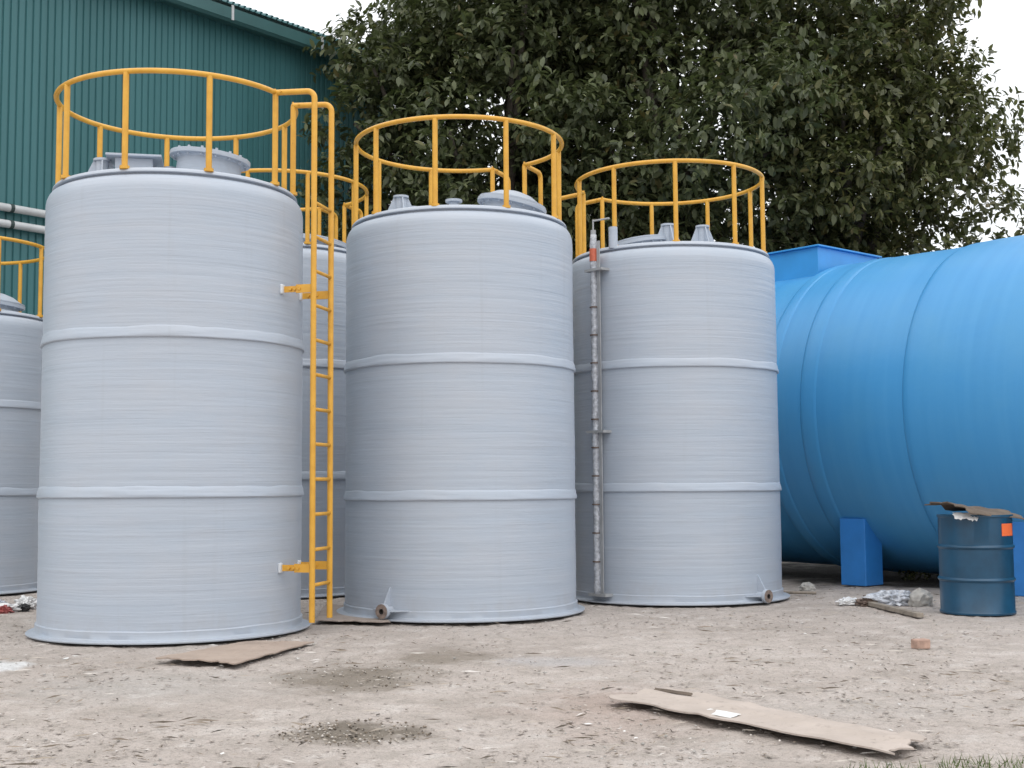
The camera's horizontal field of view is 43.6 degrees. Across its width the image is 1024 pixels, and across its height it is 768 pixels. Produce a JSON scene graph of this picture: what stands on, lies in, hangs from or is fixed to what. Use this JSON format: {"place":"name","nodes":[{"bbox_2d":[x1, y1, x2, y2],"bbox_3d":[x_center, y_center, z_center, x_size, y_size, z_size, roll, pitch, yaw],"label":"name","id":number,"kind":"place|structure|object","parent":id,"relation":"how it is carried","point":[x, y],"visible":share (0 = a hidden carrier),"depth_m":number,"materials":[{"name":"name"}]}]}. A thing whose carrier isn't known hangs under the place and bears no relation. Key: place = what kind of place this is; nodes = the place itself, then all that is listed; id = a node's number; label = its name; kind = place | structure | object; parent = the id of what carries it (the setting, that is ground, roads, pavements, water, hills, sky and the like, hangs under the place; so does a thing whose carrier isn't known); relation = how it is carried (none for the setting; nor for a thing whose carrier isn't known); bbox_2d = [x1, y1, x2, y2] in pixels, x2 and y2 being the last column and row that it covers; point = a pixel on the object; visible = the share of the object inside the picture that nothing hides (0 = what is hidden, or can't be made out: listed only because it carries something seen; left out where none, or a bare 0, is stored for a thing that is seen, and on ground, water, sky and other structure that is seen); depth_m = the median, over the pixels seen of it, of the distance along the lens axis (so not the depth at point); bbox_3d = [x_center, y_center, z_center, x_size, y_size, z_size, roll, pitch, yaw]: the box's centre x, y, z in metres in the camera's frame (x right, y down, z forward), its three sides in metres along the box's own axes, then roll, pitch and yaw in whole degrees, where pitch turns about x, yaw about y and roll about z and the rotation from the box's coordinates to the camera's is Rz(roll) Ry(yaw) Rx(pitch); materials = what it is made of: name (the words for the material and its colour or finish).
{"place":"outdoors","nodes":[
{"label":"outdoors","id":0,"kind":"place"},
{"bbox_2d":[0,0,388,314],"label":"warehouse","id":1,"kind":"structure","parent":0,"point":[48,48],"depth_m":22.40,"materials":[{"name":"green metal"}]},
{"bbox_2d":[0,202,44,217],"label":"wall pipe","id":2,"kind":"object","parent":1,"relation":"attached to","point":[10,208],"depth_m":20.38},
{"bbox_2d":[0,219,44,233],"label":"wall pipe","id":3,"kind":"object","parent":1,"relation":"attached to","point":[9,224],"depth_m":20.36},
{"bbox_2d":[268,661,438,745],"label":"gravel","id":4,"kind":"structure","parent":0,"point":[346,735],"depth_m":6.85,"materials":[{"name":"grey gravel"}]},
{"bbox_2d":[0,562,1023,767],"bbox_3d":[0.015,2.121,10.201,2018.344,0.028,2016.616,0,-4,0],"label":"ground","id":5,"kind":"structure","parent":0,"point":[229,701],"depth_m":8.26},
{"bbox_2d":[0,605,13,613],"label":"crumpled bag","id":6,"kind":"object","parent":5,"relation":"on","point":[4,609],"visible":0.99,"depth_m":13.45,"materials":[{"name":"red plastic"}]},
{"bbox_2d":[0,603,21,611],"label":"crumpled bag","id":7,"kind":"object","parent":5,"relation":"on","point":[15,608],"visible":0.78,"depth_m":13.58,"materials":[{"name":"white plastic"}]},
{"bbox_2d":[0,236,44,593],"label":"storage tank","id":8,"kind":"object","parent":5,"relation":"on","point":[21,334],"visible":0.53,"depth_m":15.97,"materials":[{"name":"grey plastic"}]},
{"bbox_2d":[17,603,30,611],"bbox_3d":[-5.233,2.390,13.713,0.170,0.086,0.182,-4,-6,36],"label":"crumpled bag","id":9,"kind":"object","parent":5,"relation":"on","point":[25,607],"visible":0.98,"depth_m":13.67,"materials":[{"name":"black plastic"}]},
{"bbox_2d":[14,595,36,608],"bbox_3d":[-5.287,2.377,13.968,0.304,0.151,0.283,3,-6,-37],"label":"crumpled bag","id":10,"kind":"object","parent":5,"relation":"on","point":[30,600],"visible":0.48,"depth_m":13.88,"materials":[{"name":"white plastic"}]},
{"bbox_2d":[25,68,333,644],"bbox_3d":[-3.131,-0.205,11.904,2.512,4.893,2.514,3,-6,-36],"label":"storage tank","id":11,"kind":"object","parent":5,"relation":"on","point":[170,493],"visible":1,"depth_m":10.90,"materials":[{"name":"grey plastic"}]},
{"bbox_2d":[156,640,313,664],"bbox_3d":[-2.126,2.074,9.976,0.749,0.045,1.475,-2,-5,17],"label":"cardboard sheet","id":12,"kind":"object","parent":5,"relation":"on","point":[238,653],"visible":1,"depth_m":9.83,"materials":[{"name":"beige cardboard"}]},
{"bbox_2d":[241,168,368,597],"bbox_3d":[-2.920,0.044,16.119,2.510,5.053,2.652,0,-4,0],"label":"storage tank","id":13,"kind":"object","parent":5,"relation":"on","point":[339,426],"visible":0.17,"depth_m":15.14,"materials":[{"name":"grey plastic"}]},
{"bbox_2d":[315,604,389,622],"bbox_3d":[-1.661,2.309,12.930,0.696,0.032,2.194,0,-5,-10],"label":"cardboard sheet","id":14,"kind":"object","parent":5,"relation":"on","point":[336,616],"visible":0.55,"depth_m":12.26,"materials":[{"name":"cardboard"}]},
{"bbox_2d":[0,633,898,753],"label":"paper scraps","id":15,"kind":"object","parent":5,"relation":"on","point":[460,729],"visible":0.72,"depth_m":7.37,"materials":[{"name":"white paper"}]},
{"bbox_2d":[336,114,584,622],"bbox_3d":[-0.544,-0.111,13.480,2.558,4.916,2.676,0,-4,0],"label":"storage tank","id":16,"kind":"object","parent":5,"relation":"on","point":[460,495],"visible":1,"depth_m":12.37,"materials":[{"name":"grey plastic"}]},
{"bbox_2d":[296,0,704,261],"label":"broadleaf tree","id":17,"kind":"object","parent":5,"relation":"on","point":[401,69],"visible":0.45,"depth_m":23.22,"materials":[{"name":"green plant"}]},
{"bbox_2d":[0,585,1023,767],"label":"twigs","id":18,"kind":"object","parent":5,"relation":"on","point":[202,720],"visible":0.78,"depth_m":7.48,"materials":[{"name":"brown wood"}]},
{"bbox_2d":[0,586,1023,767],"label":"dirt clods","id":19,"kind":"object","parent":5,"relation":"on","point":[34,761],"visible":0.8,"depth_m":7.56,"materials":[{"name":"brown soil"}]},
{"bbox_2d":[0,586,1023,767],"bbox_3d":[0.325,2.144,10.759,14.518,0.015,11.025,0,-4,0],"label":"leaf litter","id":20,"kind":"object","parent":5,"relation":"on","point":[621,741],"visible":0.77,"depth_m":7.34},
{"bbox_2d":[0,587,1023,765],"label":"stones","id":21,"kind":"object","parent":5,"relation":"on","point":[642,743],"visible":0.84,"depth_m":8.08,"materials":[{"name":"grey stone"}]},
{"bbox_2d":[561,158,789,605],"bbox_3d":[1.860,0.019,14.943,2.605,4.855,2.588,0,-4,0],"label":"storage tank","id":22,"kind":"object","parent":5,"relation":"on","point":[678,488],"visible":0.93,"depth_m":13.87,"materials":[{"name":"grey plastic"}]},
{"bbox_2d":[472,0,897,255],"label":"broadleaf tree","id":23,"kind":"object","parent":5,"relation":"on","point":[697,181],"visible":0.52,"depth_m":22.68,"materials":[{"name":"green plant"}]},
{"bbox_2d":[609,687,926,754],"bbox_3d":[1.365,1.815,7.025,0.666,0.050,2.225,3,-6,-36],"label":"cardboard sheet","id":24,"kind":"object","parent":5,"relation":"on","point":[707,705],"visible":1,"depth_m":6.88,"materials":[{"name":"beige cardboard"}]},
{"bbox_2d":[784,591,815,594],"bbox_3d":[3.292,2.429,14.904,0.493,0.041,0.036,-2,-5,24],"label":"stick","id":25,"kind":"object","parent":5,"relation":"on","point":[801,592],"visible":0.65,"depth_m":14.86,"materials":[{"name":"brown wood"}]},
{"bbox_2d":[799,582,815,590],"bbox_3d":[3.564,2.445,15.456,0.202,0.116,0.161,1,-5,-17],"label":"stone","id":26,"kind":"object","parent":5,"relation":"on","point":[806,586],"visible":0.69,"depth_m":15.40,"materials":[{"name":"grey stone"}]},
{"bbox_2d":[835,596,856,605],"bbox_3d":[3.607,2.323,13.720,0.208,0.085,0.329,-4,-6,38],"label":"crumpled bag","id":27,"kind":"object","parent":5,"relation":"on","point":[846,601],"visible":0.91,"depth_m":13.63,"materials":[{"name":"white plastic"}]},
{"bbox_2d":[678,0,1023,258],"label":"broadleaf tree","id":28,"kind":"object","parent":5,"relation":"on","point":[891,146],"visible":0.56,"depth_m":23.78,"materials":[{"name":"green plant"}]},
{"bbox_2d":[855,595,877,606],"bbox_3d":[3.813,2.298,13.585,0.320,0.112,0.252,1,-5,-23],"label":"crumpled bag","id":29,"kind":"object","parent":5,"relation":"on","point":[862,602],"visible":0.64,"depth_m":13.51,"materials":[{"name":"plastic"}]},
{"bbox_2d":[862,590,910,605],"bbox_3d":[4.007,2.270,13.614,0.682,0.169,0.324,1,-5,-11],"label":"crumpled bag","id":30,"kind":"object","parent":5,"relation":"on","point":[895,597],"visible":0.66,"depth_m":13.51,"materials":[{"name":"plastic"}]},
{"bbox_2d":[767,235,1023,595],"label":"blue tank","id":31,"kind":"object","parent":5,"relation":"on","point":[900,388],"visible":0.7,"depth_m":15.64,"materials":[{"name":"paint"}]},
{"bbox_2d":[867,601,923,617],"bbox_3d":[3.846,2.271,12.930,0.075,0.045,1.308,0,-5,-6],"label":"plank","id":32,"kind":"object","parent":5,"relation":"on","point":[908,612],"visible":1,"depth_m":12.77,"materials":[{"name":"brown wood"}]},
{"bbox_2d":[911,638,929,648],"bbox_3d":[3.215,2.044,10.069,0.125,0.075,0.090,1,-5,-20],"label":"brick","id":33,"kind":"object","parent":5,"relation":"on","point":[921,643],"visible":1,"depth_m":10.03,"materials":[{"name":"brick"}]},
{"bbox_2d":[908,588,933,606],"bbox_3d":[4.321,2.245,13.511,0.275,0.198,0.234,1,-5,-17],"label":"stone","id":34,"kind":"object","parent":5,"relation":"on","point":[920,597],"visible":0.99,"depth_m":13.43,"materials":[{"name":"grey stone"}]},
{"bbox_2d":[936,514,1016,615],"bbox_3d":[4.633,1.788,12.776,0.740,0.970,0.737,0,-4,0],"label":"oil drum","id":35,"kind":"object","parent":5,"relation":"on","point":[976,577],"visible":0.91,"depth_m":12.48,"materials":[{"name":"paint"}]},
{"bbox_2d":[952,512,977,520],"bbox_3d":[4.435,1.296,12.484,0.263,0.088,0.115,-1,-5,9],"label":"plastic sheet","id":36,"kind":"object","parent":35,"relation":"on","point":[959,515],"visible":0.96,"depth_m":12.48,"materials":[{"name":"white plastic"}]},
{"bbox_2d":[924,502,1023,519],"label":"cardboard sheet","id":37,"kind":"object","parent":35,"relation":"on","point":[978,510],"visible":1,"depth_m":12.63,"materials":[{"name":"cardboard"}]},
{"bbox_2d":[230,0,1023,254],"label":"sky","id":38,"kind":"structure","parent":0,"point":[1000,24],"materials":[{"name":"white"}]},
{"bbox_2d":[892,569,931,580],"bbox_3d":[5.273,2.404,17.031,0.525,0.448,0.597,3,-6,-36],"label":"shrub","id":39,"kind":"object","parent":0,"point":[912,574],"visible":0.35,"depth_m":16.96,"materials":[{"name":"green plant"}]},
{"bbox_2d":[840,751,1023,767],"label":"grass","id":40,"kind":"structure","parent":0,"point":[942,762],"depth_m":5.86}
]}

